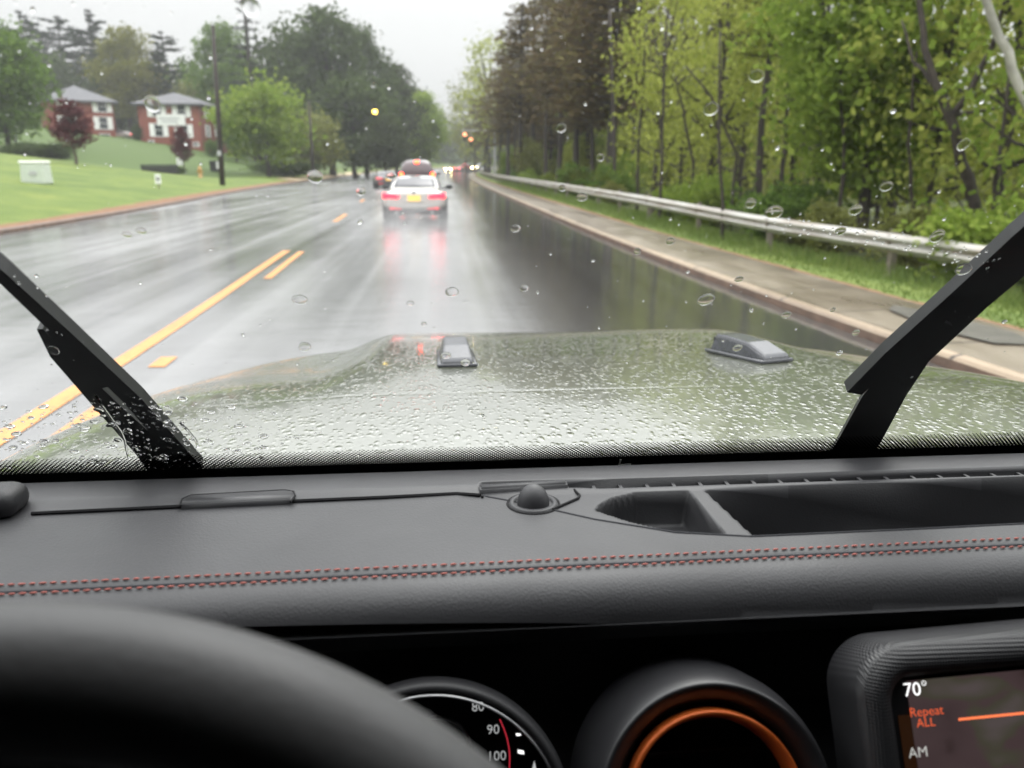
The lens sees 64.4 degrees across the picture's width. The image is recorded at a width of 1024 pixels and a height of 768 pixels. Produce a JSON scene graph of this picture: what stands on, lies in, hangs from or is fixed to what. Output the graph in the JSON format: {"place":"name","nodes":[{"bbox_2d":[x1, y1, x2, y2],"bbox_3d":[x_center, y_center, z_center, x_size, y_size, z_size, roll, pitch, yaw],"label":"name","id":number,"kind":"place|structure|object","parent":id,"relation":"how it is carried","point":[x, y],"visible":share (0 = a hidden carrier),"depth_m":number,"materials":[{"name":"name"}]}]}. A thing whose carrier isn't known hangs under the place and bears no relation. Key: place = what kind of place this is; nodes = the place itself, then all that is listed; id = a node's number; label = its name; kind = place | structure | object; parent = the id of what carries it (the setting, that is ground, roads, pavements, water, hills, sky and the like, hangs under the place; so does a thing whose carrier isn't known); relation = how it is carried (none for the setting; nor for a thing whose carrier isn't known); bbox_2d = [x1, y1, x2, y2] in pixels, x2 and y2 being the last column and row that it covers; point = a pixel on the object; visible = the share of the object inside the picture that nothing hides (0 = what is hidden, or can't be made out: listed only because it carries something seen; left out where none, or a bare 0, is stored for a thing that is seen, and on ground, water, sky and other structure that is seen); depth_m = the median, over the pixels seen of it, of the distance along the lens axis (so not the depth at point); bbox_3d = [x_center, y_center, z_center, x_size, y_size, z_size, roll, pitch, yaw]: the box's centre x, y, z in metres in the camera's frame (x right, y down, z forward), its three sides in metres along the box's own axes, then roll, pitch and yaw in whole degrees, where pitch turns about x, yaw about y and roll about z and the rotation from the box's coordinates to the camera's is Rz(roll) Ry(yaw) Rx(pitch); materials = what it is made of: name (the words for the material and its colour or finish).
{"place":"outdoors","nodes":[
{"label":"outdoors","id":0,"kind":"place"},
{"bbox_2d":[0,168,947,460],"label":"road","id":1,"kind":"structure","parent":0,"point":[178,260],"depth_m":10.80,"materials":[{"name":"asphalt"}]},
{"bbox_2d":[0,250,290,444],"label":"road marking","id":2,"kind":"object","parent":1,"relation":"on","point":[63,398],"visible":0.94,"depth_m":6.95,"materials":[{"name":"paint"}]},
{"bbox_2d":[383,175,451,220],"bbox_3d":[-2.905,-5.729,24.875,2.160,1.272,4.621,-1,15,-4],"label":"white sedan","id":3,"kind":"object","parent":1,"relation":"on","point":[416,195],"visible":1,"depth_m":22.82,"materials":[{"name":"paint"}]},
{"bbox_2d":[395,160,440,175],"bbox_3d":[-4.740,-10.290,40.836,2.320,1.875,4.917,-1,15,-6],"label":"dark suv","id":4,"kind":"object","parent":1,"relation":"on","point":[416,167],"visible":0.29,"depth_m":38.56,"materials":[{"name":"paint"}]},
{"bbox_2d":[0,211,1023,767],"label":"off road vehicle","id":5,"kind":"object","parent":1,"relation":"on","point":[582,549],"visible":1,"depth_m":0.55,"materials":[{"name":"green paint"}]},
{"bbox_2d":[0,0,1023,469],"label":"rain spots","id":6,"kind":"object","parent":5,"relation":"on","point":[128,430],"visible":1,"depth_m":0.62,"materials":[{"name":"clear liquid"}]},
{"bbox_2d":[0,0,1014,135],"label":"sky","id":7,"kind":"structure","parent":0,"point":[429,42],"materials":[{"name":"white"}]},
{"bbox_2d":[0,123,1023,373],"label":"ground","id":8,"kind":"structure","parent":0,"point":[92,181],"depth_m":41.28,"materials":[{"name":"green plant"}]},
{"bbox_2d":[0,140,59,157],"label":"shrub","id":9,"kind":"object","parent":8,"relation":"on","point":[17,148],"visible":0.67,"depth_m":83.59,"materials":[{"name":"green plant"}]},
{"bbox_2d":[0,9,60,112],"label":"pine tree","id":10,"kind":"object","parent":8,"relation":"on","point":[30,27],"visible":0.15,"depth_m":168.06,"materials":[{"name":"green plant"}]},
{"bbox_2d":[0,14,64,148],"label":"maple tree","id":11,"kind":"object","parent":8,"relation":"on","point":[17,68],"visible":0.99,"depth_m":86.90,"materials":[{"name":"green plant"}]},
{"bbox_2d":[18,161,53,183],"bbox_3d":[-21.268,-9.441,36.306,1.067,1.020,0.885,-1,15,-5],"label":"utility cabinet","id":12,"kind":"object","parent":8,"relation":"on","point":[37,172],"visible":0.91,"depth_m":35.95,"materials":[{"name":"metal"}]},
{"bbox_2d":[23,141,80,158],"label":"shrub","id":13,"kind":"object","parent":8,"relation":"on","point":[55,152],"visible":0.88,"depth_m":84.33,"materials":[{"name":"green plant"}]},
{"bbox_2d":[22,51,84,107],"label":"broadleaf tree","id":14,"kind":"object","parent":8,"relation":"on","point":[55,67],"visible":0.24,"depth_m":157.49,"materials":[{"name":"green plant"}]},
{"bbox_2d":[31,15,91,89],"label":"pine tree","id":15,"kind":"object","parent":8,"relation":"on","point":[43,35],"visible":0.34,"depth_m":173.25,"materials":[{"name":"green plant"}]},
{"bbox_2d":[43,95,98,164],"bbox_3d":[-32.833,-18.881,60.765,3.345,5.155,3.595,8,17,27],"label":"ornamental plum tree","id":16,"kind":"object","parent":8,"relation":"on","point":[69,127],"visible":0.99,"depth_m":60.23,"materials":[{"name":"brown plant"}]},
{"bbox_2d":[35,85,117,136],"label":"brick house","id":17,"kind":"structure","parent":8,"relation":"on","point":[100,107],"depth_m":121.74,"materials":[{"name":"red"}]},
{"bbox_2d":[62,9,124,116],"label":"pine tree","id":18,"kind":"object","parent":8,"relation":"on","point":[80,40],"visible":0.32,"depth_m":164.30,"materials":[{"name":"green plant"}]},
{"bbox_2d":[78,60,127,130],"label":"broadleaf tree","id":19,"kind":"object","parent":8,"relation":"on","point":[92,88],"visible":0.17,"depth_m":154.68,"materials":[{"name":"green plant"}]},
{"bbox_2d":[69,21,174,131],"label":"broadleaf tree","id":20,"kind":"object","parent":8,"relation":"on","point":[120,47],"visible":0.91,"depth_m":150.46,"materials":[{"name":"green plant"}]},
{"bbox_2d":[23,50,261,138],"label":"hillside woods","id":21,"kind":"object","parent":8,"relation":"on","point":[122,126],"visible":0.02,"depth_m":156.32,"materials":[{"name":"green plant"}]},
{"bbox_2d":[140,164,177,174],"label":"timber edging","id":22,"kind":"object","parent":8,"relation":"on","point":[167,168],"visible":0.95,"depth_m":78.67,"materials":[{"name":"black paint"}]},
{"bbox_2d":[129,31,192,100],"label":"pine tree","id":23,"kind":"object","parent":8,"relation":"on","point":[161,56],"visible":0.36,"depth_m":154.91,"materials":[{"name":"green plant"}]},
{"bbox_2d":[168,124,195,172],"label":"ornamental plum tree","id":24,"kind":"object","parent":8,"relation":"on","point":[180,148],"visible":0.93,"depth_m":85.52,"materials":[{"name":"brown plant"}]},
{"bbox_2d":[130,93,243,152],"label":"brick house","id":25,"kind":"structure","parent":8,"relation":"on","point":[158,127],"depth_m":118.55,"materials":[{"name":"red"}]},
{"bbox_2d":[166,16,258,103],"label":"broadleaf tree","id":26,"kind":"object","parent":8,"relation":"on","point":[225,79],"visible":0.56,"depth_m":136.90,"materials":[{"name":"green plant"}]},
{"bbox_2d":[211,25,224,185],"bbox_3d":[-20.561,-19.151,56.705,0.624,10.889,0.430,-1,15,-5],"label":"utility pole","id":27,"kind":"object","parent":8,"relation":"on","point":[219,133],"visible":0.93,"depth_m":56.68,"materials":[{"name":"grey paint"}]},
{"bbox_2d":[0,167,454,233],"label":"kerb","id":28,"kind":"structure","parent":8,"relation":"on","point":[38,225],"depth_m":27.21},
{"bbox_2d":[212,0,274,161],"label":"pine tree","id":29,"kind":"object","parent":8,"relation":"on","point":[246,47],"visible":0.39,"depth_m":127.28,"materials":[{"name":"green plant"}]},
{"bbox_2d":[199,59,326,176],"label":"maple tree","id":30,"kind":"object","parent":8,"relation":"on","point":[255,109],"visible":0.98,"depth_m":89.03,"materials":[{"name":"green plant"}]},
{"bbox_2d":[239,158,326,176],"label":"shrub","id":31,"kind":"object","parent":8,"relation":"on","point":[297,169],"visible":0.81,"depth_m":97.53,"materials":[{"name":"green plant"}]},
{"bbox_2d":[243,10,327,162],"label":"broadleaf tree","id":32,"kind":"object","parent":8,"relation":"on","point":[272,55],"visible":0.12,"depth_m":126.01,"materials":[{"name":"green plant"}]},
{"bbox_2d":[279,100,354,174],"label":"broadleaf tree","id":33,"kind":"object","parent":8,"relation":"on","point":[323,127],"visible":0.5,"depth_m":101.00,"materials":[{"name":"green plant"}]},
{"bbox_2d":[265,0,379,175],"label":"broadleaf tree","id":34,"kind":"object","parent":8,"relation":"on","point":[318,42],"visible":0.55,"depth_m":122.28,"materials":[{"name":"green plant"}]},
{"bbox_2d":[74,77,572,166],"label":"distant woods","id":35,"kind":"object","parent":8,"relation":"on","point":[451,150],"visible":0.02,"depth_m":307.65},
{"bbox_2d":[299,69,409,177],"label":"broadleaf tree","id":36,"kind":"object","parent":8,"relation":"on","point":[354,107],"visible":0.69,"depth_m":115.84,"materials":[{"name":"green plant"}]},
{"bbox_2d":[334,19,413,176],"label":"broadleaf tree","id":37,"kind":"object","parent":8,"relation":"on","point":[375,55],"visible":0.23,"depth_m":130.62,"materials":[{"name":"green plant"}]},
{"bbox_2d":[352,112,416,170],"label":"broadleaf tree","id":38,"kind":"object","parent":8,"relation":"on","point":[382,146],"visible":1,"depth_m":110.98,"materials":[{"name":"green plant"}]},
{"bbox_2d":[378,60,430,172],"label":"broadleaf tree","id":39,"kind":"object","parent":8,"relation":"on","point":[400,71],"visible":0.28,"depth_m":139.69,"materials":[{"name":"green plant"}]},
{"bbox_2d":[308,100,516,183],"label":"signal pole","id":40,"kind":"object","parent":8,"relation":"on","point":[374,114],"visible":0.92,"depth_m":76.55,"materials":[{"name":"metal"}]},
{"bbox_2d":[405,88,455,162],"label":"broadleaf tree","id":41,"kind":"object","parent":8,"relation":"on","point":[426,146],"visible":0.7,"depth_m":150.74,"materials":[{"name":"green plant"}]},
{"bbox_2d":[441,93,481,171],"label":"young tree","id":42,"kind":"object","parent":8,"relation":"on","point":[457,139],"visible":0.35,"depth_m":195.26,"materials":[{"name":"green plant"}]},
{"bbox_2d":[443,59,493,173],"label":"young tree","id":43,"kind":"object","parent":8,"relation":"on","point":[456,130],"visible":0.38,"depth_m":166.18,"materials":[{"name":"green plant"}]},
{"bbox_2d":[457,96,499,175],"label":"pine tree","id":44,"kind":"object","parent":8,"relation":"on","point":[480,144],"visible":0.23,"depth_m":143.39,"materials":[{"name":"green plant"}]},
{"bbox_2d":[449,28,510,176],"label":"young tree","id":45,"kind":"object","parent":8,"relation":"on","point":[480,84],"visible":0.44,"depth_m":127.54,"materials":[{"name":"green plant"}]},
{"bbox_2d":[463,70,517,167],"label":"pine tree","id":46,"kind":"object","parent":8,"relation":"on","point":[499,141],"visible":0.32,"depth_m":105.07,"materials":[{"name":"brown plant"}]},
{"bbox_2d":[470,40,528,180],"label":"pine tree","id":47,"kind":"object","parent":8,"relation":"on","point":[509,128],"visible":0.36,"depth_m":93.02,"materials":[{"name":"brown plant"}]},
{"bbox_2d":[478,2,556,182],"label":"pine tree","id":48,"kind":"object","parent":8,"relation":"on","point":[519,54],"visible":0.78,"depth_m":71.14,"materials":[{"name":"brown plant"}]},
{"bbox_2d":[478,0,563,140],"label":"pine tree","id":49,"kind":"object","parent":8,"relation":"on","point":[525,100],"visible":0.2,"depth_m":78.81,"materials":[{"name":"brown plant"}]},
{"bbox_2d":[508,131,553,174],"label":"sapling","id":50,"kind":"object","parent":8,"relation":"on","point":[531,154],"visible":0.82,"depth_m":72.64,"materials":[{"name":"green plant"}]},
{"bbox_2d":[507,0,566,187],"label":"pine tree","id":51,"kind":"object","parent":8,"relation":"on","point":[534,9],"visible":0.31,"depth_m":65.70,"materials":[{"name":"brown plant"}]},
{"bbox_2d":[507,85,573,174],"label":"pine tree","id":52,"kind":"object","parent":8,"relation":"on","point":[551,142],"visible":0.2,"depth_m":87.84,"materials":[{"name":"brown plant"}]},
{"bbox_2d":[518,0,607,180],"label":"pine tree","id":53,"kind":"object","parent":8,"relation":"on","point":[561,134],"visible":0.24,"depth_m":56.49,"materials":[{"name":"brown plant"}]},
{"bbox_2d":[501,0,636,166],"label":"pine tree","id":54,"kind":"object","parent":8,"relation":"on","point":[547,80],"visible":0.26,"depth_m":51.66,"materials":[{"name":"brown plant"}]},
{"bbox_2d":[553,161,596,195],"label":"shrub","id":55,"kind":"object","parent":8,"relation":"on","point":[573,174],"visible":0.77,"depth_m":43.01,"materials":[{"name":"green plant"}]},
{"bbox_2d":[553,133,601,172],"bbox_3d":[5.057,-16.890,61.966,3.748,4.831,3.908,-3,15,-11],"label":"sapling","id":56,"kind":"object","parent":8,"relation":"on","point":[568,153],"visible":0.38,"depth_m":60.99,"materials":[{"name":"green plant"}]},
{"bbox_2d":[543,0,629,180],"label":"pine tree","id":57,"kind":"object","parent":8,"relation":"on","point":[592,124],"visible":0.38,"depth_m":47.48,"materials":[{"name":"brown plant"}]},
{"bbox_2d":[588,162,621,201],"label":"shrub","id":58,"kind":"object","parent":8,"relation":"on","point":[605,174],"visible":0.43,"depth_m":38.74,"materials":[{"name":"green plant"}]},
{"bbox_2d":[543,0,674,164],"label":"pine tree","id":59,"kind":"object","parent":8,"relation":"on","point":[582,76],"visible":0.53,"depth_m":42.86,"materials":[{"name":"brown plant"}]},
{"bbox_2d":[608,10,615,173],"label":"bare stem","id":60,"kind":"object","parent":8,"relation":"on","point":[613,111],"visible":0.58,"depth_m":40.29,"materials":[{"name":"brown plant"}]},
{"bbox_2d":[600,149,636,190],"bbox_3d":[5.730,-11.006,43.269,2.270,2.921,2.177,8,17,28],"label":"sapling","id":61,"kind":"object","parent":8,"relation":"on","point":[622,161],"visible":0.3,"depth_m":42.83,"materials":[{"name":"green plant"}]},
{"bbox_2d":[597,128,652,182],"bbox_3d":[6.987,-13.900,51.157,4.083,4.534,3.916,-8,17,-26],"label":"sapling","id":62,"kind":"object","parent":8,"relation":"on","point":[623,144],"visible":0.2,"depth_m":50.64,"materials":[{"name":"green plant"}]},
{"bbox_2d":[595,0,675,173],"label":"pine tree","id":63,"kind":"object","parent":8,"relation":"on","point":[635,74],"visible":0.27,"depth_m":41.74,"materials":[{"name":"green plant"}]},
{"bbox_2d":[635,15,648,209],"bbox_3d":[4.619,-9.509,29.030,0.219,6.769,0.148,-1,15,-5],"label":"bare stem","id":64,"kind":"object","parent":8,"relation":"on","point":[638,156],"visible":0.68,"depth_m":29.15,"materials":[{"name":"brown plant"}]},
{"bbox_2d":[593,0,726,212],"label":"young tree","id":65,"kind":"object","parent":8,"relation":"on","point":[653,73],"visible":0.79,"depth_m":28.55,"materials":[{"name":"green plant"}]},
{"bbox_2d":[658,20,666,217],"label":"bare stem","id":66,"kind":"object","parent":8,"relation":"on","point":[662,130],"visible":0.76,"depth_m":23.26,"materials":[{"name":"brown plant"}]},
{"bbox_2d":[621,1,718,185],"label":"young tree","id":67,"kind":"object","parent":8,"relation":"on","point":[661,32],"visible":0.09,"depth_m":49.55,"materials":[{"name":"green plant"}]},
{"bbox_2d":[652,178,690,218],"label":"shrub","id":68,"kind":"object","parent":8,"relation":"on","point":[671,195],"visible":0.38,"depth_m":26.18,"materials":[{"name":"green plant"}]},
{"bbox_2d":[605,0,741,186],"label":"young tree","id":69,"kind":"object","parent":8,"relation":"on","point":[682,155],"visible":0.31,"depth_m":32.78,"materials":[{"name":"green plant"}]},
{"bbox_2d":[668,164,743,227],"bbox_3d":[5.550,-5.214,23.138,2.196,2.049,2.197,-7,16,-25],"label":"shrub","id":70,"kind":"object","parent":8,"relation":"on","point":[709,195],"visible":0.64,"depth_m":22.70,"materials":[{"name":"green plant"}]},
{"bbox_2d":[685,66,738,230],"bbox_3d":[5.269,-6.169,21.668,1.576,4.342,0.129,-1,15,-5],"label":"bare stem","id":71,"kind":"object","parent":8,"relation":"on","point":[729,139],"visible":0.78,"depth_m":21.64,"materials":[{"name":"brown plant"}]},
{"bbox_2d":[640,0,795,187],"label":"young tree","id":72,"kind":"object","parent":8,"relation":"on","point":[729,105],"visible":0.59,"depth_m":25.67,"materials":[{"name":"green plant"}]},
{"bbox_2d":[718,30,724,239],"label":"bare stem","id":73,"kind":"object","parent":8,"relation":"on","point":[720,169],"visible":0.91,"depth_m":18.69,"materials":[{"name":"brown plant"}]},
{"bbox_2d":[651,0,798,210],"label":"young tree","id":74,"kind":"object","parent":8,"relation":"on","point":[740,178],"visible":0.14,"depth_m":31.31,"materials":[{"name":"green plant"}]},
{"bbox_2d":[665,30,789,191],"bbox_3d":[11.495,-14.346,44.237,7.530,8.903,7.977,1,15,4],"label":"young tree","id":75,"kind":"object","parent":8,"relation":"on","point":[723,162],"visible":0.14,"depth_m":43.68,"materials":[{"name":"green plant"}]},
{"bbox_2d":[479,168,985,275],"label":"guardrail","id":76,"kind":"object","parent":8,"relation":"on","point":[700,212],"visible":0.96,"depth_m":16.18,"materials":[{"name":"metal"}]},
{"bbox_2d":[468,174,1023,381],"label":"kerb","id":77,"kind":"structure","parent":8,"relation":"on","point":[947,358],"depth_m":8.94,"materials":[{"name":"concrete"}]},
{"bbox_2d":[493,91,1023,199],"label":"forest interior","id":78,"kind":"object","parent":8,"relation":"on","point":[745,185],"visible":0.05,"depth_m":43.31,"materials":[{"name":"green plant"}]},
{"bbox_2d":[494,180,1023,328],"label":"verge grass","id":79,"kind":"structure","parent":8,"relation":"on","point":[1009,296],"depth_m":15.24,"materials":[{"name":"plant"}]},
{"bbox_2d":[697,0,825,212],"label":"young tree","id":80,"kind":"object","parent":8,"relation":"on","point":[761,120],"visible":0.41,"depth_m":23.12,"materials":[{"name":"green plant"}]},
{"bbox_2d":[713,34,812,173],"bbox_3d":[15.161,-15.834,47.635,8.932,9.925,7.517,2,12,-2],"label":"young tree","id":81,"kind":"object","parent":8,"relation":"on","point":[749,115],"visible":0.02,"depth_m":46.67,"materials":[{"name":"green plant"}]},
{"bbox_2d":[724,174,847,241],"bbox_3d":[6.663,-4.146,19.774,3.007,1.926,3.008,4,15,14],"label":"shrub","id":82,"kind":"object","parent":8,"relation":"on","point":[804,196],"visible":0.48,"depth_m":19.27,"materials":[{"name":"green plant"}]},
{"bbox_2d":[714,0,862,196],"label":"young tree","id":83,"kind":"object","parent":8,"relation":"on","point":[791,159],"visible":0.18,"depth_m":25.63,"materials":[{"name":"green plant"}]},
{"bbox_2d":[773,212,812,247],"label":"shrub","id":84,"kind":"object","parent":8,"relation":"on","point":[787,239],"visible":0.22,"depth_m":18.71,"materials":[{"name":"green plant"}]},
{"bbox_2d":[704,0,934,204],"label":"young tree","id":85,"kind":"object","parent":8,"relation":"on","point":[794,171],"visible":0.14,"depth_m":20.57,"materials":[{"name":"green plant"}]},
{"bbox_2d":[795,196,866,256],"bbox_3d":[6.480,-3.140,16.582,1.437,1.374,1.498,8,17,27],"label":"shrub","id":86,"kind":"object","parent":8,"relation":"on","point":[828,214],"visible":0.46,"depth_m":16.48,"materials":[{"name":"green plant"}]},
{"bbox_2d":[834,41,845,250],"bbox_3d":[7.002,-4.973,17.462,0.520,4.477,0.134,-1,15,-5],"label":"bare stem","id":87,"kind":"object","parent":8,"relation":"on","point":[841,191],"visible":0.46,"depth_m":17.44,"materials":[{"name":"brown plant"}]},
{"bbox_2d":[740,0,1022,251],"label":"young tree","id":88,"kind":"object","parent":8,"relation":"on","point":[821,108],"visible":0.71,"depth_m":17.27,"materials":[{"name":"green plant"}]},
{"bbox_2d":[855,202,939,269],"bbox_3d":[7.588,-2.787,15.528,1.758,1.384,1.686,-14,21,-43],"label":"shrub","id":89,"kind":"object","parent":8,"relation":"on","point":[893,221],"visible":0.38,"depth_m":15.19,"materials":[{"name":"green plant"}]},
{"bbox_2d":[794,0,1001,226],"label":"young tree","id":90,"kind":"object","parent":8,"relation":"on","point":[893,204],"visible":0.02,"depth_m":20.94,"materials":[{"name":"green plant"}]},
{"bbox_2d":[906,51,917,208],"bbox_3d":[7.952,-4.386,16.156,0.434,4.169,0.110,0,15,0],"label":"bare stem","id":91,"kind":"object","parent":8,"relation":"on","point":[911,194],"visible":0.56,"depth_m":16.03,"materials":[{"name":"brown plant"}]},
{"bbox_2d":[811,0,1023,258],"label":"young tree","id":92,"kind":"object","parent":8,"relation":"on","point":[892,100],"visible":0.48,"depth_m":16.44,"materials":[{"name":"green plant"}]},
{"bbox_2d":[841,0,1023,220],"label":"young tree","id":93,"kind":"object","parent":8,"relation":"on","point":[1014,12],"visible":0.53,"depth_m":15.17,"materials":[{"name":"green plant"}]},
{"bbox_2d":[890,184,1023,290],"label":"shrub","id":94,"kind":"object","parent":8,"relation":"on","point":[957,225],"visible":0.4,"depth_m":12.38,"materials":[{"name":"green plant"}]},
{"bbox_2d":[901,0,1021,217],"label":"crooked tree","id":95,"kind":"object","parent":8,"relation":"on","point":[966,174],"visible":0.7,"depth_m":14.39,"materials":[{"name":"brown plant"}]},
{"bbox_2d":[900,0,1023,216],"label":"young tree","id":96,"kind":"object","parent":8,"relation":"on","point":[968,94],"visible":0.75,"depth_m":13.68,"materials":[{"name":"green plant"}]},
{"bbox_2d":[971,18,1023,183],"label":"young tree","id":97,"kind":"object","parent":8,"relation":"on","point":[1015,180],"visible":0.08,"depth_m":26.09,"materials":[{"name":"green plant"}]},
{"bbox_2d":[981,0,1023,107],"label":"birch tree","id":98,"kind":"object","parent":8,"relation":"on","point":[1007,50],"visible":0.99,"depth_m":12.41,"materials":[{"name":"white plant"}]},
{"bbox_2d":[998,75,1009,221],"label":"bare stem","id":99,"kind":"object","parent":8,"relation":"on","point":[1001,184],"visible":0.42,"depth_m":13.61,"materials":[{"name":"brown plant"}]},
{"bbox_2d":[468,166,1023,372],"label":"sidewalk","id":100,"kind":"structure","parent":0,"point":[867,306],"depth_m":10.39,"materials":[{"name":"concrete"}]},
{"bbox_2d":[890,305,1023,343],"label":"sidewalk patch","id":101,"kind":"object","parent":100,"relation":"on","point":[972,329],"visible":0.57,"depth_m":7.18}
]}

